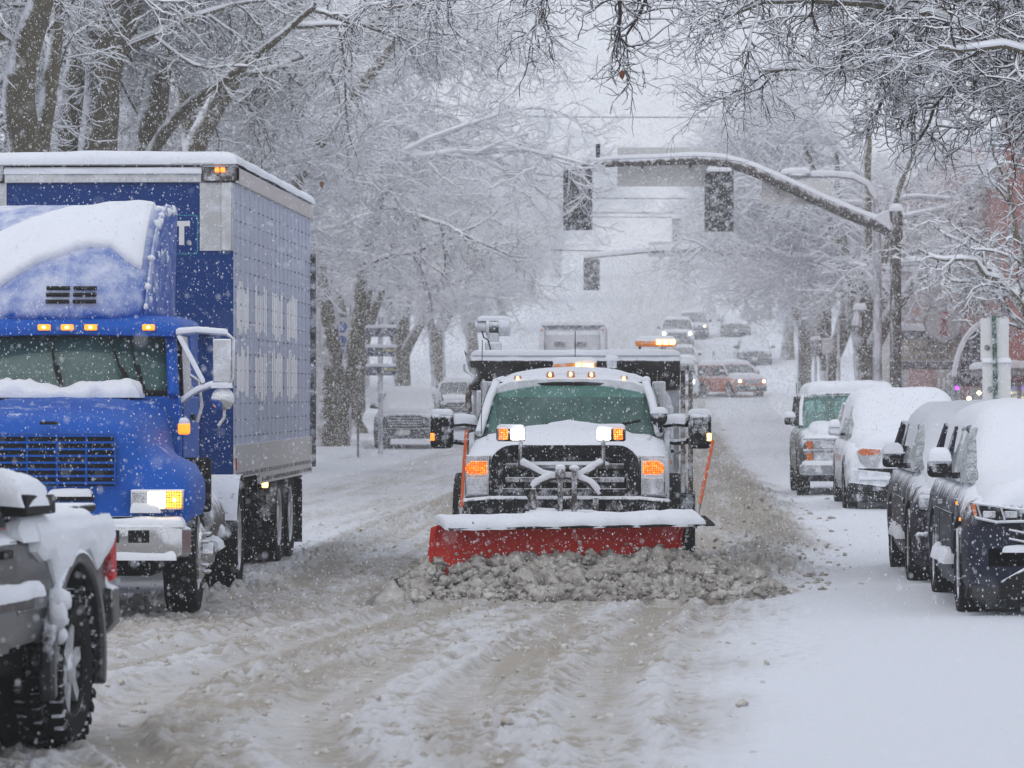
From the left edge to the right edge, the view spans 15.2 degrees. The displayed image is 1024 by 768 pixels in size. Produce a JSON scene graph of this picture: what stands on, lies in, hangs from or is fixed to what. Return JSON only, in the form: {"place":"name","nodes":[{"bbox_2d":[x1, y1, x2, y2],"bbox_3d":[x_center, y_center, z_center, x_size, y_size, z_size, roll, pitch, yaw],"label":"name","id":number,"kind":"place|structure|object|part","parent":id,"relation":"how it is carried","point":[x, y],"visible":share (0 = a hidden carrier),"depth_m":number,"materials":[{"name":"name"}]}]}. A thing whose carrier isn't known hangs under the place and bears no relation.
{"place":"outdoors","nodes":[
{"label":"outdoors","id":0,"kind":"place"},
{"bbox_2d":[316,253,585,461],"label":"pavement","id":1,"kind":"structure","parent":0,"point":[350,450],"depth_m":215.95,"materials":[{"name":"white snow"}]},
{"bbox_2d":[0,0,214,152],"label":"street tree","id":2,"kind":"object","parent":1,"relation":"on","point":[47,38],"visible":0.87,"depth_m":62.68,"materials":[{"name":"brown plant"}]},
{"bbox_2d":[79,15,449,344],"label":"street tree","id":3,"kind":"object","parent":1,"relation":"on","point":[319,211],"visible":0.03,"depth_m":105.74,"materials":[{"name":"white plant"}]},
{"bbox_2d":[1,0,544,220],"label":"street tree","id":4,"kind":"object","parent":1,"relation":"on","point":[167,44],"visible":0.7,"depth_m":69.10,"materials":[{"name":"brown plant"}]},
{"bbox_2d":[129,0,470,178],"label":"street tree","id":5,"kind":"object","parent":1,"relation":"on","point":[199,146],"visible":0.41,"depth_m":82.64,"materials":[{"name":"white plant"}]},
{"bbox_2d":[0,0,634,292],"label":"street tree","id":6,"kind":"object","parent":1,"relation":"on","point":[478,122],"visible":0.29,"depth_m":88.96,"materials":[{"name":"white plant"}]},
{"bbox_2d":[335,316,350,439],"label":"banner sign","id":7,"kind":"object","parent":1,"relation":"on","point":[344,325],"visible":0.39,"depth_m":122.54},
{"bbox_2d":[316,102,545,432],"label":"street tree","id":8,"kind":"object","parent":1,"relation":"on","point":[415,273],"visible":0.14,"depth_m":132.70,"materials":[{"name":"brown plant"}]},
{"bbox_2d":[316,132,564,385],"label":"street tree","id":9,"kind":"object","parent":1,"relation":"on","point":[414,329],"visible":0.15,"depth_m":150.11,"materials":[{"name":"white plant"}]},
{"bbox_2d":[442,270,444,380],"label":"sign post","id":10,"kind":"object","parent":1,"relation":"on","point":[443,364],"visible":0.31,"depth_m":160.24,"materials":[{"name":"grey metal"}]},
{"bbox_2d":[333,178,574,387],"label":"street tree","id":11,"kind":"object","parent":1,"relation":"on","point":[435,377],"visible":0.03,"depth_m":178.21,"materials":[{"name":"white plant"}]},
{"bbox_2d":[480,196,686,198],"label":"overhead wire","id":12,"kind":"object","parent":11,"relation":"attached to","point":[616,198],"visible":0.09,"depth_m":175.93,"materials":[{"name":"grey metal"}]},
{"bbox_2d":[407,139,602,369],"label":"street tree","id":13,"kind":"object","parent":1,"relation":"on","point":[470,324],"visible":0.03,"depth_m":207.49,"materials":[{"name":"white plant"}]},
{"bbox_2d":[442,246,602,250],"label":"overhead wire","id":14,"kind":"object","parent":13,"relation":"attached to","point":[569,250],"visible":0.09,"depth_m":205.04,"materials":[{"name":"black rubber"}]},
{"bbox_2d":[460,143,606,314],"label":"street tree","id":15,"kind":"object","parent":1,"relation":"on","point":[574,246],"visible":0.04,"depth_m":245.02,"materials":[{"name":"white plant"}]},
{"bbox_2d":[494,155,628,299],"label":"street tree","id":16,"kind":"object","parent":1,"relation":"on","point":[606,184],"visible":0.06,"depth_m":288.37,"materials":[{"name":"white plant"}]},
{"bbox_2d":[484,101,659,276],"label":"street tree","id":17,"kind":"object","parent":1,"relation":"on","point":[578,145],"visible":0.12,"depth_m":349.87,"materials":[{"name":"white plant"}]},
{"bbox_2d":[0,0,1021,252],"label":"sky","id":18,"kind":"structure","parent":0,"point":[661,33],"materials":[{"name":"white"}]},
{"bbox_2d":[0,254,1023,767],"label":"road","id":19,"kind":"structure","parent":0,"point":[714,682],"depth_m":26.36,"materials":[{"name":"white snow"}]},
{"bbox_2d":[0,468,119,749],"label":"pickup truck","id":20,"kind":"object","parent":19,"relation":"on","point":[27,510],"visible":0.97,"depth_m":19.49,"materials":[{"name":"grey paint"}]},
{"bbox_3d":[-2.512,1.006,17.718,0.008,0.480,1.800,0,0,7],"label":"door","id":21,"kind":"part","parent":20,"relation":"part of","materials":[{"name":"grey paint"}]},
{"bbox_2d":[0,200,245,612],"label":"tractor truck","id":22,"kind":"object","parent":19,"relation":"on","point":[167,534],"visible":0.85,"depth_m":32.55,"materials":[{"name":"blue paint"}]},
{"bbox_3d":[-2.804,-0.159,33.017,0.039,0.530,0.770,0,0,0],"label":"side window","id":23,"kind":"part","parent":22,"relation":"part of","materials":[{"name":"white glass"}]},
{"bbox_3d":[-2.802,0.526,33.003,0.038,0.800,0.840,0,0,0],"label":"door","id":24,"kind":"part","parent":22,"relation":"part of","materials":[{"name":"blue paint"}]},
{"bbox_2d":[0,150,315,562],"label":"semi trailer","id":25,"kind":"object","parent":19,"relation":"on","point":[243,436],"visible":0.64,"depth_m":37.60,"materials":[{"name":"metal"}]},
{"bbox_2d":[357,381,358,457],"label":"sign post","id":26,"kind":"object","parent":19,"relation":"on","point":[357,420],"visible":0.66,"depth_m":109.26,"materials":[{"name":"grey metal"}]},
{"bbox_2d":[0,502,772,767],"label":"slush crumbs","id":27,"kind":"object","parent":19,"relation":"on","point":[428,735],"visible":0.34,"depth_m":25.44,"materials":[{"name":"grey snow"}]},
{"bbox_2d":[370,386,446,447],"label":"parked suv","id":28,"kind":"object","parent":19,"relation":"on","point":[413,429],"visible":0.57,"depth_m":119.39,"materials":[{"name":"grey paint"}]},
{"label":"windows","id":29,"kind":"part","parent":28,"relation":"part of","materials":[{"name":"grey glass"}]},
{"bbox_2d":[437,375,472,413],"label":"parked pickup","id":30,"kind":"object","parent":19,"relation":"on","point":[455,399],"visible":0.17,"depth_m":144.63,"materials":[{"name":"metal"}]},
{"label":"windows","id":31,"kind":"part","parent":30,"relation":"part of","materials":[{"name":"grey glass"}]},
{"bbox_2d":[427,316,715,574],"bbox_3d":[0.618,0.613,38.478,2.770,2.676,10.119,0,0,2],"label":"plough truck","id":32,"kind":"object","parent":19,"relation":"on","point":[536,464],"visible":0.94,"depth_m":36.34,"materials":[{"name":"white paint"}]},
{"bbox_3d":[-0.294,0.236,38.407,0.139,0.471,0.980,0,0,2],"label":"side window","id":33,"kind":"part","parent":32,"relation":"part of","materials":[{"name":"white glass"}]},
{"bbox_3d":[0.637,0.201,38.752,0.340,0.200,0.009,0,0,2],"label":"rear window","id":34,"kind":"part","parent":32,"relation":"part of","materials":[{"name":"teal glass"}]},
{"bbox_3d":[1.595,0.880,38.300,0.037,0.760,1.070,0,0,2],"label":"door","id":35,"kind":"part","parent":32,"relation":"part of","materials":[{"name":"white paint"}]},
{"bbox_2d":[539,319,607,349],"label":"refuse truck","id":36,"kind":"object","parent":19,"relation":"on","point":[569,334],"visible":0.1,"depth_m":146.33,"materials":[{"name":"metal"}]},
{"bbox_2d":[365,544,801,608],"bbox_3d":[1.123,1.730,33.939,5.038,0.578,2.090,0,0,-25],"label":"slush pile","id":37,"kind":"object","parent":19,"relation":"on","point":[395,589],"visible":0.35,"depth_m":33.76,"materials":[{"name":"grey snow"}]},
{"bbox_2d":[657,316,696,348],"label":"oncoming pickup","id":38,"kind":"object","parent":19,"relation":"on","point":[681,327],"visible":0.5,"depth_m":226.06,"materials":[{"name":"metal"}]},
{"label":"windows","id":39,"kind":"part","parent":38,"relation":"part of","materials":[{"name":"grey glass"}]},
{"bbox_2d":[679,359,702,398],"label":"white suv","id":40,"kind":"object","parent":19,"relation":"on","point":[694,372],"visible":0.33,"depth_m":187.81,"materials":[{"name":"metal"}]},
{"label":"windows","id":41,"kind":"part","parent":40,"relation":"part of","materials":[{"name":"grey glass"}]},
{"bbox_2d":[680,310,711,338],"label":"following car","id":42,"kind":"object","parent":19,"relation":"on","point":[698,325],"visible":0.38,"depth_m":236.92,"materials":[{"name":"grey paint"}]},
{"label":"windows","id":43,"kind":"part","parent":42,"relation":"part of","materials":[{"name":"grey glass"}]},
{"bbox_2d":[697,352,766,396],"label":"orange suv","id":44,"kind":"object","parent":19,"relation":"on","point":[734,371],"visible":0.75,"depth_m":188.65,"materials":[{"name":"paint"}]},
{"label":"door","id":45,"kind":"part","parent":44,"relation":"part of","materials":[{"name":"orange paint"}]},
{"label":"windows","id":46,"kind":"part","parent":44,"relation":"part of","materials":[{"name":"grey glass"}]},
{"bbox_2d":[784,380,891,494],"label":"parked wagon","id":47,"kind":"object","parent":19,"relation":"on","point":[822,467],"visible":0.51,"depth_m":67.92,"materials":[{"name":"grey paint"}]},
{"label":"door","id":48,"kind":"part","parent":47,"relation":"part of","materials":[{"name":"grey paint"}]},
{"bbox_2d":[828,386,951,507],"bbox_3d":[6.205,0.999,61.263,2.400,1.923,5.052,0,0,2],"label":"parked suv","id":49,"kind":"object","parent":19,"relation":"on","point":[843,458],"visible":0.43,"depth_m":60.03,"materials":[{"name":"silver metal"}]},
{"bbox_3d":[5.205,1.310,61.291,0.008,0.420,2.321,0,0,2],"label":"door","id":50,"kind":"part","parent":49,"relation":"part of","materials":[{"name":"silver metal"}]},
{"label":"windows","id":51,"kind":"part","parent":49,"relation":"part of","materials":[{"name":"white glass"}]},
{"bbox_2d":[881,399,988,579],"bbox_3d":[4.765,1.024,37.965,2.306,1.751,4.626,0,0,2],"label":"parked suv","id":52,"kind":"object","parent":19,"relation":"on","point":[907,536],"visible":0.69,"depth_m":37.20,"materials":[{"name":"black paint"}]},
{"bbox_3d":[3.818,1.309,37.995,0.008,0.420,1.954,0,0,2],"label":"door","id":53,"kind":"part","parent":52,"relation":"part of","materials":[{"name":"black paint"}]},
{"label":"windows","id":54,"kind":"part","parent":52,"relation":"part of","materials":[{"name":"white glass"}]},
{"bbox_2d":[927,398,1023,611],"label":"parked suv","id":55,"kind":"object","parent":19,"relation":"on","point":[1011,562],"visible":0.99,"depth_m":31.42,"materials":[{"name":"blue paint"}]},
{"bbox_3d":[3.670,1.296,32.666,0.008,0.460,2.093,0,0,2],"label":"door","id":56,"kind":"part","parent":55,"relation":"part of","materials":[{"name":"black paint"}]},
{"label":"windows","id":57,"kind":"part","parent":55,"relation":"part of","materials":[{"name":"white glass"}]},
{"bbox_2d":[0,0,1023,767],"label":"falling snow","id":58,"kind":"structure","parent":0,"point":[638,236],"depth_m":70.51,"materials":[{"name":"white snow"}]},
{"bbox_2d":[365,253,854,396],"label":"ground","id":59,"kind":"structure","parent":0,"point":[373,341],"depth_m":220.27,"materials":[{"name":"white snow"}]},
{"bbox_2d":[316,305,369,409],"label":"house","id":60,"kind":"structure","parent":59,"relation":"on","point":[321,357],"depth_m":172.36,"materials":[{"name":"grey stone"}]},
{"bbox_2d":[365,311,396,453],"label":"direction sign","id":61,"kind":"object","parent":59,"relation":"on","point":[378,367],"visible":0.83,"depth_m":113.18,"materials":[{"name":"grey metal"}]},
{"bbox_2d":[313,88,579,445],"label":"street tree","id":62,"kind":"object","parent":59,"relation":"on","point":[348,364],"visible":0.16,"depth_m":118.08,"materials":[{"name":"brown plant"}]},
{"bbox_2d":[327,2,814,5],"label":"overhead wire","id":63,"kind":"object","parent":59,"relation":"on","point":[617,5],"visible":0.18,"depth_m":132.00,"materials":[{"name":"black rubber"}]},
{"bbox_2d":[542,211,681,213],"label":"overhead wire","id":64,"kind":"object","parent":59,"relation":"on","point":[629,212],"visible":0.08,"depth_m":231.93,"materials":[{"name":"black rubber"}]},
{"bbox_2d":[672,216,681,240],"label":"hanging signal","id":65,"kind":"object","parent":64,"relation":"hanging from","point":[675,226],"visible":0.2,"depth_m":231.66,"materials":[{"name":"black plastic"}]},
{"bbox_2d":[551,216,692,217],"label":"overhead wire","id":66,"kind":"object","parent":59,"relation":"on","point":[635,217],"visible":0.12,"depth_m":232.10,"materials":[{"name":"black rubber"}]},
{"bbox_2d":[320,112,997,117],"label":"overhead wire","id":67,"kind":"object","parent":59,"relation":"on","point":[673,117],"visible":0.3,"depth_m":149.93,"materials":[{"name":"black metal"}]},
{"bbox_2d":[667,344,701,366],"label":"white sedan","id":68,"kind":"object","parent":59,"relation":"on","point":[687,354],"visible":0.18,"depth_m":207.34,"materials":[{"name":"metal"}]},
{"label":"windows","id":69,"kind":"part","parent":68,"relation":"part of","materials":[{"name":"grey glass"}]},
{"bbox_2d":[718,310,752,336],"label":"parked car","id":70,"kind":"object","parent":59,"relation":"on","point":[731,322],"visible":0.48,"depth_m":237.75,"materials":[{"name":"grey paint"}]},
{"bbox_2d":[733,335,774,364],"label":"parked car","id":71,"kind":"object","parent":59,"relation":"on","point":[755,342],"visible":0.46,"depth_m":210.79,"materials":[{"name":"grey paint"}]},
{"bbox_2d":[882,220,908,387],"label":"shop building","id":72,"kind":"structure","parent":59,"relation":"on","point":[887,379],"depth_m":163.01,"materials":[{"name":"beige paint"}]},
{"bbox_2d":[903,126,1004,400],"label":"theatre building","id":73,"kind":"structure","parent":59,"relation":"on","point":[954,394],"depth_m":127.05,"materials":[{"name":"red brick"}]},
{"bbox_2d":[901,266,960,368],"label":"marquee sign","id":74,"kind":"object","parent":73,"relation":"attached to","point":[921,359],"visible":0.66,"depth_m":117.17,"materials":[{"name":"grey"}]},
{"bbox_2d":[938,378,941,389],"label":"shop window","id":75,"kind":"structure","parent":73,"relation":"in","point":[939,383],"depth_m":127.50,"materials":[{"name":"grey glass"}]},
{"bbox_2d":[942,378,945,391],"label":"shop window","id":76,"kind":"structure","parent":73,"relation":"in","point":[943,382],"depth_m":125.09,"materials":[{"name":"grey glass"}]},
{"bbox_2d":[947,378,950,396],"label":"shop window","id":77,"kind":"structure","parent":73,"relation":"in","point":[948,379],"depth_m":123.05,"materials":[{"name":"grey glass"}]},
{"bbox_2d":[952,377,955,400],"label":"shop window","id":78,"kind":"structure","parent":73,"relation":"in","point":[953,387],"depth_m":121.04,"materials":[{"name":"grey glass"}]},
{"bbox_2d":[957,386,960,399],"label":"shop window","id":79,"kind":"structure","parent":73,"relation":"in","point":[959,391],"depth_m":118.49,"materials":[{"name":"grey glass"}]},
{"bbox_2d":[952,157,1004,399],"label":"shop building","id":80,"kind":"structure","parent":59,"relation":"on","point":[977,388],"depth_m":103.88,"materials":[{"name":"red brick"}]},
{"bbox_2d":[957,268,967,307],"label":"window","id":81,"kind":"structure","parent":80,"relation":"in","point":[963,305],"depth_m":113.59,"materials":[{"name":"grey glass"}]},
{"bbox_2d":[977,237,987,301],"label":"window","id":82,"kind":"structure","parent":80,"relation":"in","point":[986,253],"depth_m":106.14,"materials":[{"name":"grey glass"}]},
{"bbox_2d":[988,231,999,298],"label":"window","id":83,"kind":"structure","parent":80,"relation":"in","point":[996,245],"depth_m":102.20,"materials":[{"name":"grey glass"}]},
{"bbox_2d":[969,106,1023,398],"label":"brick building","id":84,"kind":"structure","parent":59,"relation":"on","point":[1016,369],"depth_m":97.16,"materials":[{"name":"red brick"}]},
{"bbox_2d":[1002,225,1013,293],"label":"window","id":85,"kind":"structure","parent":84,"relation":"in","point":[1010,228],"depth_m":98.50,"materials":[{"name":"grey glass"}]},
{"bbox_2d":[1011,382,1019,398],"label":"shop window","id":86,"kind":"structure","parent":84,"relation":"in","point":[1017,386],"depth_m":96.76,"materials":[{"name":"grey glass"}]},
{"bbox_2d":[1015,219,1023,290],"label":"window","id":87,"kind":"structure","parent":84,"relation":"in","point":[1022,225],"depth_m":94.80,"materials":[{"name":"grey glass"}]},
{"bbox_2d":[1021,382,1023,398],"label":"shop window","id":88,"kind":"structure","parent":84,"relation":"in","point":[1022,384],"depth_m":94.82,"materials":[{"name":"purple glass"}]},
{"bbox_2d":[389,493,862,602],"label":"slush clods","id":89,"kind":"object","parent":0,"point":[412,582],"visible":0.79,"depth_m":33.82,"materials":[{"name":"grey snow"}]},
{"bbox_2d":[730,280,846,429],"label":"pavement","id":90,"kind":"structure","parent":0,"point":[785,390],"depth_m":203.14,"materials":[{"name":"white snow"}]},
{"bbox_2d":[285,0,1023,224],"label":"street tree","id":91,"kind":"object","parent":90,"relation":"on","point":[873,60],"visible":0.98,"depth_m":36.86,"materials":[{"name":"grey plant"}]},
{"bbox_2d":[619,70,624,79],"bbox_3d":[1.016,-2.858,35.499,0.057,0.098,0.012,0,0,-1],"label":"dead leaf","id":92,"kind":"object","parent":91,"relation":"hanging from","point":[622,73],"visible":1,"depth_m":35.50,"materials":[{"name":"brown plant"}]},
{"bbox_2d":[651,140,703,237],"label":"street tree","id":93,"kind":"object","parent":90,"relation":"on","point":[666,205],"visible":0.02,"depth_m":322.68,"materials":[{"name":"grey plant"}]},
{"bbox_2d":[584,242,804,410],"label":"traffic signal","id":94,"kind":"object","parent":90,"relation":"on","point":[594,277],"visible":0.4,"depth_m":165.82,"materials":[{"name":"grey metal"}]},
{"bbox_2d":[563,143,902,387],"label":"traffic signal","id":95,"kind":"object","parent":90,"relation":"on","point":[763,174],"visible":0.8,"depth_m":89.66,"materials":[{"name":"grey metal"}]},
{"bbox_2d":[662,108,839,318],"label":"street tree","id":96,"kind":"object","parent":90,"relation":"on","point":[704,187],"visible":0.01,"depth_m":259.20,"materials":[{"name":"grey plant"}]},
{"bbox_2d":[658,181,847,359],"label":"street tree","id":97,"kind":"object","parent":90,"relation":"on","point":[783,347],"visible":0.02,"depth_m":215.65,"materials":[{"name":"grey plant"}]},
{"bbox_2d":[665,196,859,394],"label":"street tree","id":98,"kind":"object","parent":90,"relation":"on","point":[771,319],"visible":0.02,"depth_m":181.27,"materials":[{"name":"grey plant"}]},
{"bbox_2d":[659,118,953,420],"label":"street tree","id":99,"kind":"object","parent":90,"relation":"on","point":[834,336],"visible":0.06,"depth_m":151.51,"materials":[{"name":"grey plant"}]},
{"bbox_2d":[810,336,821,415],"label":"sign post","id":100,"kind":"object","parent":90,"relation":"on","point":[818,341],"visible":0.73,"depth_m":140.50,"materials":[{"name":"metal"}]},
{"bbox_2d":[632,18,1004,379],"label":"street tree","id":101,"kind":"object","parent":90,"relation":"on","point":[795,247],"visible":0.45,"depth_m":109.99,"materials":[{"name":"grey plant"}]},
{"bbox_2d":[822,338,831,420],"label":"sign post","id":102,"kind":"object","parent":90,"relation":"on","point":[829,348],"visible":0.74,"depth_m":137.60,"materials":[{"name":"metal"}]},
{"bbox_2d":[664,114,995,359],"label":"street tree","id":103,"kind":"object","parent":90,"relation":"on","point":[885,186],"visible":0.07,"depth_m":125.91,"materials":[{"name":"grey plant"}]},
{"bbox_2d":[780,167,881,380],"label":"street lamp","id":104,"kind":"object","parent":90,"relation":"on","point":[878,325],"visible":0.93,"depth_m":92.65,"materials":[{"name":"grey metal"}]},
{"bbox_2d":[837,316,839,418],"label":"sign post","id":105,"kind":"object","parent":90,"relation":"on","point":[838,352],"visible":0.47,"depth_m":139.57,"materials":[{"name":"grey metal"}]},
{"bbox_2d":[852,303,866,379],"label":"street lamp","id":106,"kind":"object","parent":90,"relation":"on","point":[854,320],"visible":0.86,"depth_m":96.17,"materials":[{"name":"grey metal"}]},
{"bbox_2d":[872,126,1023,343],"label":"street tree","id":107,"kind":"object","parent":90,"relation":"on","point":[949,258],"visible":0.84,"depth_m":71.33,"materials":[{"name":"grey plant"}]},
{"bbox_2d":[980,315,1010,399],"bbox_3d":[7.532,0.467,59.768,0.480,3.081,0.113,0,0,2],"label":"parking sign","id":108,"kind":"object","parent":90,"relation":"on","point":[992,327],"visible":0.81,"depth_m":59.76,"materials":[{"name":"metal"}]}
]}

